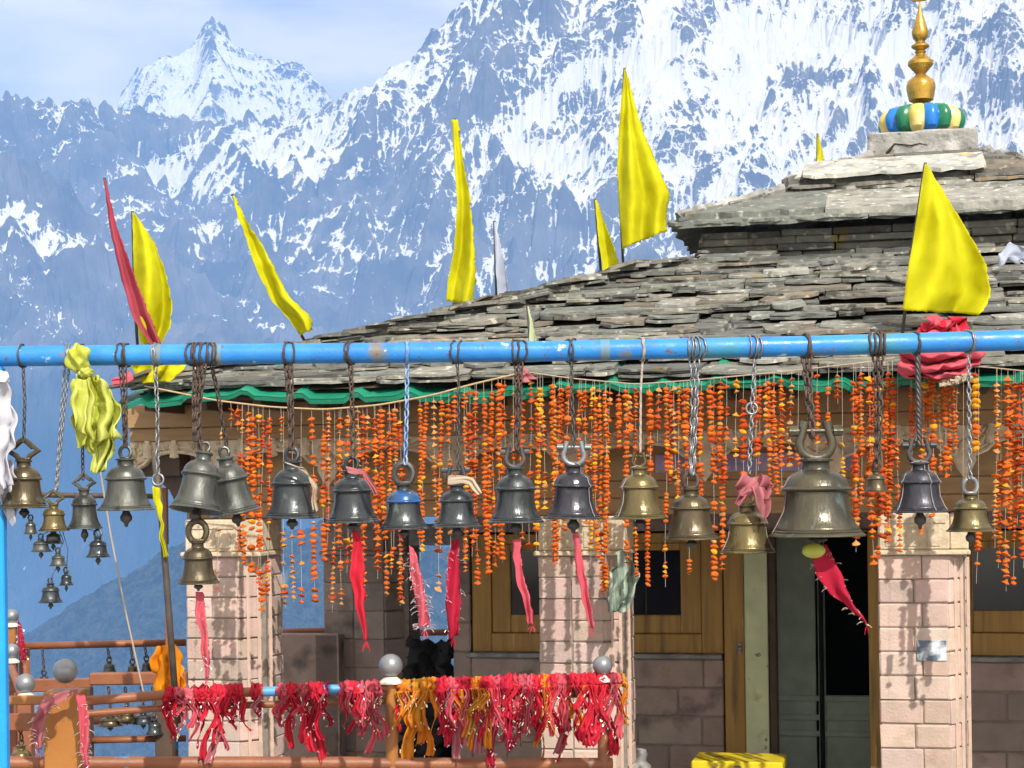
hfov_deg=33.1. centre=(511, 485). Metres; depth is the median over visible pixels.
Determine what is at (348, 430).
marigold garland
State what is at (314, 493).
cream rag
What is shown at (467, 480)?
pale rag
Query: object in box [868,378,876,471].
marigold garland
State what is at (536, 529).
marigold garland
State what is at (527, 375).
pink knot
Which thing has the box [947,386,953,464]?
marigold garland
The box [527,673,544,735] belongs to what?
prayer cloth
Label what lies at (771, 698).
door
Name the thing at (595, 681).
prayer cloth
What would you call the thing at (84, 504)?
temple bell
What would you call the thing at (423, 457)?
marigold garland
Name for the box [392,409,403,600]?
marigold garland
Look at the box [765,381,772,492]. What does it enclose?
marigold garland
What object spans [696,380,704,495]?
marigold garland
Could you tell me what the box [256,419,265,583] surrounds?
marigold garland
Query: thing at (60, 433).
hanging chain
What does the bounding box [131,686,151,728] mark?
temple bell
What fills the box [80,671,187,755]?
bell rail
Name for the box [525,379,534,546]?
marigold garland
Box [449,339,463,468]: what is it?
hanging chain
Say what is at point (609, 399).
marigold garland
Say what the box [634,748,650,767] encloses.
grey sack
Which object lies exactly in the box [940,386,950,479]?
marigold garland
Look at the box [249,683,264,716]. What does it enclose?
prayer cloth
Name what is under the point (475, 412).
marigold garland
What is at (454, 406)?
marigold garland
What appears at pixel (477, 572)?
marigold garland
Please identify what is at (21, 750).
temple bell
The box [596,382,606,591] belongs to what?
marigold garland
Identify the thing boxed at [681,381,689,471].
marigold garland
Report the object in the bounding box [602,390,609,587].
marigold garland
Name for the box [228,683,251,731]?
prayer cloth
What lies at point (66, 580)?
temple bell
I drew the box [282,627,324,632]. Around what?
rail
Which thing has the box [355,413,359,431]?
marigold garland
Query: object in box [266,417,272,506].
marigold garland
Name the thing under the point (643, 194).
flag
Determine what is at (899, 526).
marigold garland
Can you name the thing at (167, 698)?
prayer cloth
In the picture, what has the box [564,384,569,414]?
marigold garland
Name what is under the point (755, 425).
marigold garland
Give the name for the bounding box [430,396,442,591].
marigold garland
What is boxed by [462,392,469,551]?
marigold garland
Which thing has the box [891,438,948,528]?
temple bell
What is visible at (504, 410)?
marigold garland
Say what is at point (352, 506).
temple bell
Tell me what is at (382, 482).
marigold garland
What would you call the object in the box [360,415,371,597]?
marigold garland
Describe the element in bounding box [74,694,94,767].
cloth ribbon
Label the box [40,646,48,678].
temple bell
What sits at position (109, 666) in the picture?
temple bell
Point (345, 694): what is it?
prayer cloth
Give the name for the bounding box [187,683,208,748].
prayer cloth
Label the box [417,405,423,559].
marigold garland
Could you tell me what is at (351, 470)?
pink rag
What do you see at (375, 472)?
marigold garland
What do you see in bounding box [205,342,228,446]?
hanging chain
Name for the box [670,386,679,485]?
marigold garland
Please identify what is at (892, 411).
marigold garland
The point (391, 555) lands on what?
marigold garland
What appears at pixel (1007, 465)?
marigold garland
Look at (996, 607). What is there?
window
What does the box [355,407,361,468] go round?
marigold garland
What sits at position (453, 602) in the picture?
cloth ribbon
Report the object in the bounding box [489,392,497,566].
marigold garland
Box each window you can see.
[471,532,723,653]
[968,530,1023,655]
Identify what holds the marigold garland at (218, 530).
hanging from the garland rope at (505, 376)
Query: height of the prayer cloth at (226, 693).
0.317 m
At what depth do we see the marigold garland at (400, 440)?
11.42 m
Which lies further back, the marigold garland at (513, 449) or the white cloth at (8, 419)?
the marigold garland at (513, 449)
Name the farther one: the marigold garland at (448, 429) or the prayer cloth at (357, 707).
the marigold garland at (448, 429)
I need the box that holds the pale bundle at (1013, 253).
[998,242,1023,266]
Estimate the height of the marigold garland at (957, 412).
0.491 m
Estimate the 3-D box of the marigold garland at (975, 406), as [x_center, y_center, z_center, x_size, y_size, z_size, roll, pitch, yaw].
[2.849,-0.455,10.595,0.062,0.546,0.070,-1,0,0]
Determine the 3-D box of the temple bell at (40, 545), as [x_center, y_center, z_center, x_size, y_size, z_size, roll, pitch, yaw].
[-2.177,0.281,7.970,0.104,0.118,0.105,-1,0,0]
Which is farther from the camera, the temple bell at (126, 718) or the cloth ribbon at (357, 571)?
the temple bell at (126, 718)
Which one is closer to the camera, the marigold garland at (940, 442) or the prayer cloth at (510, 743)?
the prayer cloth at (510, 743)
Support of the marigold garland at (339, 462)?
hanging from the garland rope at (505, 376)
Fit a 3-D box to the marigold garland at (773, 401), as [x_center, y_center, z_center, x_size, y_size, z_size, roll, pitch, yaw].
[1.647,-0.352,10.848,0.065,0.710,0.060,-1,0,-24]
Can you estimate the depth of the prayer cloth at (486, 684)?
9.38 m
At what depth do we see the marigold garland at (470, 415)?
11.29 m
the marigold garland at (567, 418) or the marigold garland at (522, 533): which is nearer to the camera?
the marigold garland at (567, 418)
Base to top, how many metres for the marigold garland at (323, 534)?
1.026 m
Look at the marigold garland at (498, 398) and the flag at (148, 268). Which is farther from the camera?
the flag at (148, 268)
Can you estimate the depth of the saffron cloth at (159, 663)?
10.40 m
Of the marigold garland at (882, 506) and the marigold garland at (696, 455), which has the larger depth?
the marigold garland at (696, 455)
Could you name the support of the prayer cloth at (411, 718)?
hanging from the railing at (61, 747)
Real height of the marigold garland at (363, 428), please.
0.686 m
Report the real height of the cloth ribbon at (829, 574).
0.421 m
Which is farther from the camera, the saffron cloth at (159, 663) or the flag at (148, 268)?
the flag at (148, 268)
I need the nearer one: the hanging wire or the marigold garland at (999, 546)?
the hanging wire
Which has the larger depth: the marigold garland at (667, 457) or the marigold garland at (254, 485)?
the marigold garland at (254, 485)
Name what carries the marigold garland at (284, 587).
hanging from the garland rope at (505, 376)
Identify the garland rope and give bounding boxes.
[144,373,516,409]
[529,357,894,383]
[975,366,1023,371]
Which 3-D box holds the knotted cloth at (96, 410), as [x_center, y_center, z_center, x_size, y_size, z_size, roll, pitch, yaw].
[-1.920,-0.354,7.913,0.278,0.606,0.217,-1,0,0]
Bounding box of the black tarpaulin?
[398,634,453,757]
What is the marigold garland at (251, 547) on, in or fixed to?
hanging from the garland rope at (505, 376)
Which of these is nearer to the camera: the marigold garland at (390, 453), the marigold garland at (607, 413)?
the marigold garland at (607, 413)
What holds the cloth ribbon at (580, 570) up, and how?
hanging from the temple bell at (573, 500)
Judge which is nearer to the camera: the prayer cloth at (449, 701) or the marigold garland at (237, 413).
the prayer cloth at (449, 701)
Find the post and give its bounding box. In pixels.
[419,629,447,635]
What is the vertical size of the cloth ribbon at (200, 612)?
0.446 m
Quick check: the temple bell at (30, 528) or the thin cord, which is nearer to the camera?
the temple bell at (30, 528)
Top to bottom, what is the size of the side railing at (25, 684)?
1.969 m
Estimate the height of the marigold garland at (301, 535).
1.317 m
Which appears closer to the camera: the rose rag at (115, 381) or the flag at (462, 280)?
the rose rag at (115, 381)
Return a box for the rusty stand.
[42,488,168,644]
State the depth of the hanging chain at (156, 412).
7.98 m
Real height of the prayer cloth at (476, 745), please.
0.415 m
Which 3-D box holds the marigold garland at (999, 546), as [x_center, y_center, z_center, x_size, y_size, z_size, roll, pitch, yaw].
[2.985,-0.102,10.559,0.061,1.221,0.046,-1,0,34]
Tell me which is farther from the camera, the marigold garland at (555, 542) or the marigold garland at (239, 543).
the marigold garland at (239, 543)
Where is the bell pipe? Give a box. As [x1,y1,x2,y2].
[0,330,1023,767]
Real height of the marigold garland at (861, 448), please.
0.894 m
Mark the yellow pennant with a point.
(157, 501)
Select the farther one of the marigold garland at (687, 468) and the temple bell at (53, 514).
the marigold garland at (687, 468)
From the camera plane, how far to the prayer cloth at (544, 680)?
9.46 m
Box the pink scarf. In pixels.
[734,473,774,518]
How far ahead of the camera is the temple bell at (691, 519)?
7.93 m
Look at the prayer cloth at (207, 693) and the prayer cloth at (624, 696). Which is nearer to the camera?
the prayer cloth at (207, 693)
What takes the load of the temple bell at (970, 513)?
hanging from the hanging chain at (969, 397)
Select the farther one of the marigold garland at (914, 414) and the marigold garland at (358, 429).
the marigold garland at (358, 429)
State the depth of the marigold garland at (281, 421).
11.57 m
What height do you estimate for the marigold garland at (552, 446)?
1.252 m
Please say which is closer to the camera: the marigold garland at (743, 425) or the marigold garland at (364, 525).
the marigold garland at (743, 425)
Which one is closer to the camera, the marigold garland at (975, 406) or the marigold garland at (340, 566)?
the marigold garland at (975, 406)
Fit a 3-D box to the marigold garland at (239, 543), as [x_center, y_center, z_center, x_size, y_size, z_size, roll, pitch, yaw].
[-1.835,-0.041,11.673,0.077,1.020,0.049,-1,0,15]
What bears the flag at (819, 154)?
on the stone temple
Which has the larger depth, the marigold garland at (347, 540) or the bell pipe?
the marigold garland at (347, 540)
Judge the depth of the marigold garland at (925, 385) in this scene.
10.62 m
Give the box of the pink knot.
[513,368,536,381]
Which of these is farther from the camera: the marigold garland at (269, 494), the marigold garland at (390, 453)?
the marigold garland at (269, 494)
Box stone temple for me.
[109,0,1023,767]
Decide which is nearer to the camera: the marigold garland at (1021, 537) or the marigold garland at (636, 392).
the marigold garland at (1021, 537)
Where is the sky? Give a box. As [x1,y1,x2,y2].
[0,0,466,107]
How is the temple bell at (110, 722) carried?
hanging from the bell rail at (164, 746)
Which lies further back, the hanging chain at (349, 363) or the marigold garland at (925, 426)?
the marigold garland at (925, 426)
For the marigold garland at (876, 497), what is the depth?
10.72 m
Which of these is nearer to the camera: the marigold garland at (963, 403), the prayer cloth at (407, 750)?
the prayer cloth at (407, 750)
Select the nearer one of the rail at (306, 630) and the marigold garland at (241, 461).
the marigold garland at (241, 461)
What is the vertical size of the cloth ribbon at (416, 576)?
0.432 m
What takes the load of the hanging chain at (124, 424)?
hanging from the bell pipe
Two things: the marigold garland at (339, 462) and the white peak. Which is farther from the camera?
the white peak
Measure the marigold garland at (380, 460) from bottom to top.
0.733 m
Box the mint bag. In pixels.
[607,550,639,612]
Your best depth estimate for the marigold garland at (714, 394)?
10.95 m
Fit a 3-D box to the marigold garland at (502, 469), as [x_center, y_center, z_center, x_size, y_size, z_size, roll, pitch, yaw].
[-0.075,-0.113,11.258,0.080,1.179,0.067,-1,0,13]
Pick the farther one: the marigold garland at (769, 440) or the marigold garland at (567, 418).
the marigold garland at (567, 418)
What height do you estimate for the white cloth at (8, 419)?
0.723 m
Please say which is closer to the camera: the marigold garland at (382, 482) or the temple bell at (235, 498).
the temple bell at (235, 498)
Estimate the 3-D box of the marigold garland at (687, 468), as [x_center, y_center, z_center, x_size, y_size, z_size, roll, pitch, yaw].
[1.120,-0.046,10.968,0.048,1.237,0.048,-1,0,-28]
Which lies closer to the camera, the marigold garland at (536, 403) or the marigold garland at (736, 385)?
the marigold garland at (736, 385)
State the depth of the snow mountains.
8510.78 m
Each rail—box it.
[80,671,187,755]
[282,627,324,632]
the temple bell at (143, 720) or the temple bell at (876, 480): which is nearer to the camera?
the temple bell at (876, 480)
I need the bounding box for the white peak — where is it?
[113,16,334,123]
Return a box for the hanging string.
[639,337,645,452]
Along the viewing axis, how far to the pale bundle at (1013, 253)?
12.91 m
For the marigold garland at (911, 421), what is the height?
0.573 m
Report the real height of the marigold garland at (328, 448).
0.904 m
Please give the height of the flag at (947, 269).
1.247 m
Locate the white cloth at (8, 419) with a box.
[0,370,17,525]
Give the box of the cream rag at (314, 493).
[284,462,317,511]
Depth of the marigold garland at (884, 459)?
10.71 m
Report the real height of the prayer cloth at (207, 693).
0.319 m
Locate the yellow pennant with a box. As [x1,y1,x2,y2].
[152,486,168,556]
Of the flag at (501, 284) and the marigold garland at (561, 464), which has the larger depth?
the flag at (501, 284)
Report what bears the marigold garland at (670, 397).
hanging from the garland rope at (710, 378)
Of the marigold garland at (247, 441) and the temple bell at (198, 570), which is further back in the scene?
the marigold garland at (247, 441)
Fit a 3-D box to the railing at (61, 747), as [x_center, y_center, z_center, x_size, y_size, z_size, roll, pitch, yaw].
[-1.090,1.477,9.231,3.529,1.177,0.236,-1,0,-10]
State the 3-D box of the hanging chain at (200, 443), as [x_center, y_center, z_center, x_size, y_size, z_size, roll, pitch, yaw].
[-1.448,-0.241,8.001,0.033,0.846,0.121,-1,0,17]
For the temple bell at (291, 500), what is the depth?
7.93 m
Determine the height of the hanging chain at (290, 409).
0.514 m
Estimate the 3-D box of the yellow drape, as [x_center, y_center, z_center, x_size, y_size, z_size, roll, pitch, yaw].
[-2.408,-0.830,11.789,0.393,0.270,0.138,-1,0,0]
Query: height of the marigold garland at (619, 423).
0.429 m
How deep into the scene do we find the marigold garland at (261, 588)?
11.62 m
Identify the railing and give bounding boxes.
[8,609,92,755]
[9,654,625,767]
[19,639,185,755]
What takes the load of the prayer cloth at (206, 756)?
hanging from the railing at (61, 747)
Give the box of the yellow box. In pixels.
[691,752,786,767]
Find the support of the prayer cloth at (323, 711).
hanging from the railing at (61, 747)
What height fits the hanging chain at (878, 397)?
0.644 m
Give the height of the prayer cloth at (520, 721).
0.430 m
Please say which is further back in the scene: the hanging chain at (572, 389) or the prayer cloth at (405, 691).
the prayer cloth at (405, 691)
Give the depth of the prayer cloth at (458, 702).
9.37 m
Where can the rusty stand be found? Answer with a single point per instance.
(100, 495)
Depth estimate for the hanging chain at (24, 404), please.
7.98 m
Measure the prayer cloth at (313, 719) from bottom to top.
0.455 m
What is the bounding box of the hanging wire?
[62,531,67,570]
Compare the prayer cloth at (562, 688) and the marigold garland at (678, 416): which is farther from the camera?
the marigold garland at (678, 416)
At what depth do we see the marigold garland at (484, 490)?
11.24 m
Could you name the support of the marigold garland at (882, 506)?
hanging from the garland rope at (710, 378)
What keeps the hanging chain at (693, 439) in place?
hanging from the bell pipe
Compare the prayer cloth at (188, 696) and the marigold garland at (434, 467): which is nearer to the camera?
the prayer cloth at (188, 696)
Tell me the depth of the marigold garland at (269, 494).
11.61 m
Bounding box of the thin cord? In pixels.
[100,472,143,691]
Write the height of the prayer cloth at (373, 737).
0.407 m
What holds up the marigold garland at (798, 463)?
hanging from the garland rope at (710, 378)
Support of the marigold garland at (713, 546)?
hanging from the garland rope at (710, 378)
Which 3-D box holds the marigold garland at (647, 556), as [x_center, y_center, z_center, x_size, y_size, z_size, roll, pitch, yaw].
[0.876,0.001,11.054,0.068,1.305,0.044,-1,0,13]
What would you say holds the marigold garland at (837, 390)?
hanging from the garland rope at (710, 378)
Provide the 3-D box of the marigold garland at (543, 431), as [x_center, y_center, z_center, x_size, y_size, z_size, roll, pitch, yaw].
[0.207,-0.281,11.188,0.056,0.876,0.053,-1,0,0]
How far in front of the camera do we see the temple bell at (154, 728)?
11.52 m
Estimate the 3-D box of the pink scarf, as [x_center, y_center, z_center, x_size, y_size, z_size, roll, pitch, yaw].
[1.108,0.050,7.868,0.188,0.212,0.155,-1,0,0]
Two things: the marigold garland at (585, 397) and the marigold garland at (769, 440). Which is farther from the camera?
the marigold garland at (585, 397)
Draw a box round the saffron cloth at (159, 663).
[149,644,185,690]
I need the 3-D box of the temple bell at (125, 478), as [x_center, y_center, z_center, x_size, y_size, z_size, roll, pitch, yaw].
[-1.792,0.004,8.001,0.264,0.385,0.265,-1,0,0]
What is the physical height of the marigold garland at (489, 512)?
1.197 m
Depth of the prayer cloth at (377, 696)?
9.28 m
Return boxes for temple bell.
[0,438,48,517]
[11,731,31,755]
[24,514,37,540]
[30,533,52,557]
[38,489,69,530]
[38,577,62,608]
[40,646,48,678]
[45,531,63,550]
[49,547,67,572]
[59,567,73,591]
[67,473,102,541]
[85,529,110,564]
[97,445,154,526]
[97,686,124,730]
[102,645,116,671]
[117,686,135,725]
[127,645,137,671]
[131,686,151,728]
[140,644,151,671]
[145,686,163,739]
[168,441,222,518]
[177,518,219,590]
[210,446,260,526]
[264,446,319,529]
[325,455,380,530]
[379,460,428,537]
[432,464,481,537]
[487,446,543,535]
[544,440,602,532]
[612,452,667,529]
[663,471,719,549]
[720,496,775,553]
[768,420,865,543]
[864,463,888,491]
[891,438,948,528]
[946,476,994,545]
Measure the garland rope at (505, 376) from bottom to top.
0.222 m
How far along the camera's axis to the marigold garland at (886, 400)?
10.69 m
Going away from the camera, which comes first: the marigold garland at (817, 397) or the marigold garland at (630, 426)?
the marigold garland at (817, 397)
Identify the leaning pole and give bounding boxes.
[151,451,177,686]
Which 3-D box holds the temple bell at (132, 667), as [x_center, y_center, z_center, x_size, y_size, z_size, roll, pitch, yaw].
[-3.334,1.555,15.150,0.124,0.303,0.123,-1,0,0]
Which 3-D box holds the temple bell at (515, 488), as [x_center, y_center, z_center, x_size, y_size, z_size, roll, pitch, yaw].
[0.015,0.029,8.000,0.265,0.418,0.266,-1,0,0]
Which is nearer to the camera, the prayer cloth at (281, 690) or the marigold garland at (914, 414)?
the prayer cloth at (281, 690)
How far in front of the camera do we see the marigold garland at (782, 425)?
10.82 m
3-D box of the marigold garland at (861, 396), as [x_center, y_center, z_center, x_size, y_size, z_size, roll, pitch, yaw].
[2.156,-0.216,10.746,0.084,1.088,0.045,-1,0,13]
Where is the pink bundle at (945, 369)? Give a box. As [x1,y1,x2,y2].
[897,315,986,387]
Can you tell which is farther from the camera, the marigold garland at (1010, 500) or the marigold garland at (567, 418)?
the marigold garland at (567, 418)
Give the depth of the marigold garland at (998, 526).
10.56 m
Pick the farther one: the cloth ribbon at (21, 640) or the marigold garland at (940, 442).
the cloth ribbon at (21, 640)
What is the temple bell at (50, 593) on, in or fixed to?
hanging from the wire
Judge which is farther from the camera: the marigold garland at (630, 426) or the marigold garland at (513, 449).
the marigold garland at (513, 449)
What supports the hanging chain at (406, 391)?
hanging from the bell pipe
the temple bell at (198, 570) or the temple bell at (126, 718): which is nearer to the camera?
the temple bell at (198, 570)
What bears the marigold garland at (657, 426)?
hanging from the garland rope at (710, 378)
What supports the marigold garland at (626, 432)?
hanging from the garland rope at (710, 378)
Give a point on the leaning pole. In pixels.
(169, 618)
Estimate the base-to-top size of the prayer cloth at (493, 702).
0.465 m
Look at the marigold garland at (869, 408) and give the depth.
10.72 m
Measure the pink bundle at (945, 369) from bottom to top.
0.462 m
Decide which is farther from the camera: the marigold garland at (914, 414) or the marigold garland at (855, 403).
the marigold garland at (855, 403)
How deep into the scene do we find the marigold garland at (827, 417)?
10.77 m
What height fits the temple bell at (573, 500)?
0.432 m
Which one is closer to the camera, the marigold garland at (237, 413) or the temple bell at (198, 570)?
the temple bell at (198, 570)
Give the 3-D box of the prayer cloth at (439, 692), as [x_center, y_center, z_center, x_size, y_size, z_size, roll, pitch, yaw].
[-0.363,1.266,9.383,0.152,0.460,0.156,-1,0,-17]
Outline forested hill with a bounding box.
[18,520,453,755]
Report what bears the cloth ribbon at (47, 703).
hanging from the railing at (61, 747)
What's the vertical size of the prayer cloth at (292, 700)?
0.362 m
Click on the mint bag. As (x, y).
(622, 588)
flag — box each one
[103,177,160,344]
[131,211,171,344]
[231,193,312,340]
[446,118,476,302]
[493,221,508,294]
[526,305,535,340]
[594,199,619,269]
[617,68,669,262]
[816,133,824,160]
[901,162,990,332]
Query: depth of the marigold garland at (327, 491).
11.53 m
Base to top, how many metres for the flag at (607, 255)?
0.688 m
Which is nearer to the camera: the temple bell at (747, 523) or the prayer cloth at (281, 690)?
the temple bell at (747, 523)
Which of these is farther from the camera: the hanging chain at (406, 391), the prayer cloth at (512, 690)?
the prayer cloth at (512, 690)
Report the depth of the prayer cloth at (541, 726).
9.46 m
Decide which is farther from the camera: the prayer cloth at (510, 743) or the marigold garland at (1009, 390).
the marigold garland at (1009, 390)
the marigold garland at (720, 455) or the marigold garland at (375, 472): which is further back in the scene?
the marigold garland at (375, 472)
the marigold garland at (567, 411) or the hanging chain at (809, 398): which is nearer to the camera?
the hanging chain at (809, 398)
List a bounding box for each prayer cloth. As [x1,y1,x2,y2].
[160,685,179,739]
[170,684,197,743]
[171,686,185,737]
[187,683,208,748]
[197,685,221,745]
[199,683,229,765]
[214,683,236,743]
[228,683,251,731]
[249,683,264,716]
[271,681,295,731]
[277,682,307,748]
[290,681,313,732]
[303,681,328,764]
[315,681,333,726]
[337,679,363,738]
[344,680,367,733]
[357,678,389,754]
[358,680,383,740]
[369,680,382,730]
[392,678,414,731]
[400,676,439,759]
[403,677,427,740]
[433,675,461,759]
[442,676,466,744]
[446,676,466,733]
[458,675,481,740]
[467,676,492,753]
[472,675,494,736]
[478,673,508,758]
[486,675,515,767]
[498,672,519,743]
[504,673,529,747]
[506,673,537,752]
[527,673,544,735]
[533,673,558,758]
[535,673,568,744]
[546,672,571,755]
[555,673,574,762]
[570,672,585,741]
[577,672,596,745]
[585,672,615,752]
[592,672,619,755]
[604,671,627,739]
[616,672,629,724]
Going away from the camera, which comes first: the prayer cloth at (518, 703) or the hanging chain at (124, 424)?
the hanging chain at (124, 424)
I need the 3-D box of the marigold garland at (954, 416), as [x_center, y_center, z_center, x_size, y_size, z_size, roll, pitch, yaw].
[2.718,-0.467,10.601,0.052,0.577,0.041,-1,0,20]
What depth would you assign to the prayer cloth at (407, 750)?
9.35 m
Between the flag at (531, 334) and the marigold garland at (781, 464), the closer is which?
the marigold garland at (781, 464)
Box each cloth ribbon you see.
[16,620,27,664]
[28,687,81,758]
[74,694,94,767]
[188,592,213,687]
[349,530,369,651]
[403,546,435,637]
[441,539,465,647]
[512,539,535,633]
[573,532,594,637]
[802,543,871,634]
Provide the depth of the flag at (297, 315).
12.70 m
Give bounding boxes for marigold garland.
[214,411,222,589]
[228,408,233,420]
[234,409,241,424]
[236,405,247,557]
[236,419,244,553]
[240,404,251,566]
[247,415,256,572]
[251,408,256,486]
[255,412,265,610]
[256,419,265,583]
[264,408,272,602]
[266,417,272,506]
[279,417,283,434]
[280,409,288,604]
[289,451,295,598]
[297,529,305,602]
[307,410,318,602]
[319,429,327,561]
[325,412,330,531]
[326,413,331,543]
[328,524,336,602]
[335,417,344,543]
[336,420,344,604]
[343,416,350,562]
[344,415,350,446]
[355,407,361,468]
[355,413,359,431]
[359,414,366,478]
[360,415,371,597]
[371,414,378,529]
[371,431,381,569]
[376,412,383,511]
[378,409,389,594]
[386,412,394,568]
[387,409,393,485]
[391,403,397,550]
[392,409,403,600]
[397,421,404,603]
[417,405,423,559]
[420,401,428,551]
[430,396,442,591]
[436,400,444,551]
[444,404,453,559]
[451,390,456,429]
[461,387,468,571]
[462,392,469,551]
[466,390,477,538]
[469,383,478,549]
[471,391,480,584]
[481,382,491,573]
[486,381,495,554]
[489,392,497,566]
[495,381,504,557]
[495,383,505,562]
[502,384,507,446]
[510,392,515,458]
[518,402,525,539]
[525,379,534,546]
[533,388,542,553]
[534,374,540,511]
[540,392,547,508]
[548,384,558,564]
[551,377,562,555]
[552,383,560,539]
[559,388,567,531]
[562,378,571,472]
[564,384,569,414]
[575,380,582,470]
[578,392,583,411]
[581,386,589,524]
[589,386,595,565]
[592,381,600,555]
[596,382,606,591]
[601,392,612,592]
[602,389,610,502]
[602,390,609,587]
[615,385,622,449]
[622,388,630,563]
[625,395,633,432]
[632,388,639,576]
[644,384,652,586]
[645,391,654,475]
[654,383,662,441]
[662,383,669,586]
[667,390,674,481]
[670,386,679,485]
[675,386,682,498]
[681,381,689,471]
[684,387,691,573]
[695,387,700,469]
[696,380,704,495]
[706,379,718,580]
[711,392,717,477]
[716,378,726,570]
[721,377,729,483]
[732,379,739,456]
[738,379,747,474]
[752,377,758,453]
[753,396,760,463]
[757,385,762,469]
[762,378,769,434]
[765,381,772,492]
[769,373,780,483]
[771,373,779,493]
[777,372,784,487]
[777,376,785,448]
[785,373,794,468]
[794,374,800,468]
[813,368,820,443]
[825,374,831,456]
[834,366,840,398]
[840,409,845,476]
[849,365,858,516]
[850,382,860,545]
[853,385,863,523]
[857,366,865,504]
[864,364,877,564]
[865,362,872,496]
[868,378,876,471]
[871,386,881,558]
[875,372,886,538]
[882,366,891,527]
[883,360,890,551]
[886,359,896,541]
[887,374,897,485]
[894,394,902,552]
[907,378,914,438]
[912,382,921,437]
[917,393,925,533]
[921,382,928,419]
[923,379,930,456]
[926,383,934,465]
[929,378,937,517]
[936,381,943,471]
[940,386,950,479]
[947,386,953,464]
[950,385,958,448]
[955,391,958,422]
[963,381,963,425]
[971,367,980,454]
[974,389,981,583]
[991,383,1001,538]
[992,369,1002,544]
[996,369,1004,566]
[999,376,1012,584]
[1004,381,1011,485]
[1006,372,1016,529]
[1010,371,1018,584]
[1013,373,1023,520]
[1018,371,1023,567]
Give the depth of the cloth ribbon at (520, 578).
7.98 m
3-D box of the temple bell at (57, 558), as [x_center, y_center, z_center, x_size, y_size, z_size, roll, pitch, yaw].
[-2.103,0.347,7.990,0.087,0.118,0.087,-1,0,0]
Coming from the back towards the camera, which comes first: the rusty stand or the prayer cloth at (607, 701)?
the rusty stand
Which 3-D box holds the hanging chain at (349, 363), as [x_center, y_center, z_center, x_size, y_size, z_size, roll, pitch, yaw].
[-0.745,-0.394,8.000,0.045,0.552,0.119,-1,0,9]
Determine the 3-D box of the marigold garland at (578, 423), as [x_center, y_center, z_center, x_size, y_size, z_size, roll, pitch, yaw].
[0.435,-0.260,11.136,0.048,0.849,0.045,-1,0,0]
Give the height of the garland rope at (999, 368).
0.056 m
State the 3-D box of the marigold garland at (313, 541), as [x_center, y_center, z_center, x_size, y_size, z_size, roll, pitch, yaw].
[-1.330,0.139,11.542,0.068,1.297,0.058,-1,0,0]
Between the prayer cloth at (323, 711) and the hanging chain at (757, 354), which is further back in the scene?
the prayer cloth at (323, 711)
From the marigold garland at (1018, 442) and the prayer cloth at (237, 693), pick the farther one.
the marigold garland at (1018, 442)
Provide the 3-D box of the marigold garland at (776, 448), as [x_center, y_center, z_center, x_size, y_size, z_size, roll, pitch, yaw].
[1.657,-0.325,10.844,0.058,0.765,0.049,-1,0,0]
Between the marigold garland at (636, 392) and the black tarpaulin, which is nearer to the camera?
the marigold garland at (636, 392)
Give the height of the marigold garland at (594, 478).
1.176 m
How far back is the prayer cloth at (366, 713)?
9.29 m
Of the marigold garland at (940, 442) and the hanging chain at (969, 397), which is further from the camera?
the marigold garland at (940, 442)
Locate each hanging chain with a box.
[17,343,26,442]
[54,343,70,492]
[80,344,84,480]
[114,342,130,447]
[150,342,164,485]
[184,342,209,442]
[192,342,201,518]
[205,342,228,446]
[282,341,294,450]
[343,341,355,458]
[403,340,409,465]
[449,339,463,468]
[511,339,527,451]
[564,338,576,445]
[687,335,707,476]
[745,334,763,475]
[799,332,815,438]
[868,331,885,468]
[964,329,976,479]
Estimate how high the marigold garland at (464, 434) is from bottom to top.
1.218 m
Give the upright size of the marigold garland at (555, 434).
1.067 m
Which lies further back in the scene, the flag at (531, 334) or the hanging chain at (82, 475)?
the flag at (531, 334)
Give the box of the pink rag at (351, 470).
[345,466,378,494]
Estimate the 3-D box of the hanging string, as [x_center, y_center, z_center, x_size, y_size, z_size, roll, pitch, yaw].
[0.605,-0.418,8.000,0.042,0.541,0.114,-1,0,0]
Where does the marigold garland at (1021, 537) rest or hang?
hanging from the garland rope at (999, 368)
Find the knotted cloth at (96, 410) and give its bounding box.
[64,343,121,473]
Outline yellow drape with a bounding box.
[131,344,185,383]
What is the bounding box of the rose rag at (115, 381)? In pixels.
[111,370,133,385]
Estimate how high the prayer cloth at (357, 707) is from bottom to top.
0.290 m
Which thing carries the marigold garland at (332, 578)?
hanging from the garland rope at (505, 376)
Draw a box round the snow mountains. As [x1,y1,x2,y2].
[0,0,1023,634]
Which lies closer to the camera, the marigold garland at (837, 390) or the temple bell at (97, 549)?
the temple bell at (97, 549)
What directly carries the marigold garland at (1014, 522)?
hanging from the garland rope at (999, 368)
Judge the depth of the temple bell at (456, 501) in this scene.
7.94 m
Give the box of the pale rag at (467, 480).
[448,475,481,494]
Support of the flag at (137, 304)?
on the stone temple
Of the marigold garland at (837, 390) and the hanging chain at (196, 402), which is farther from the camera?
the marigold garland at (837, 390)
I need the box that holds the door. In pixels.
[723,530,880,767]
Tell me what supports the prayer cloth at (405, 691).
hanging from the railing at (61, 747)
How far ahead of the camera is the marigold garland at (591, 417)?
11.12 m
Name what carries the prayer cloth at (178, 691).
hanging from the railing at (61, 747)

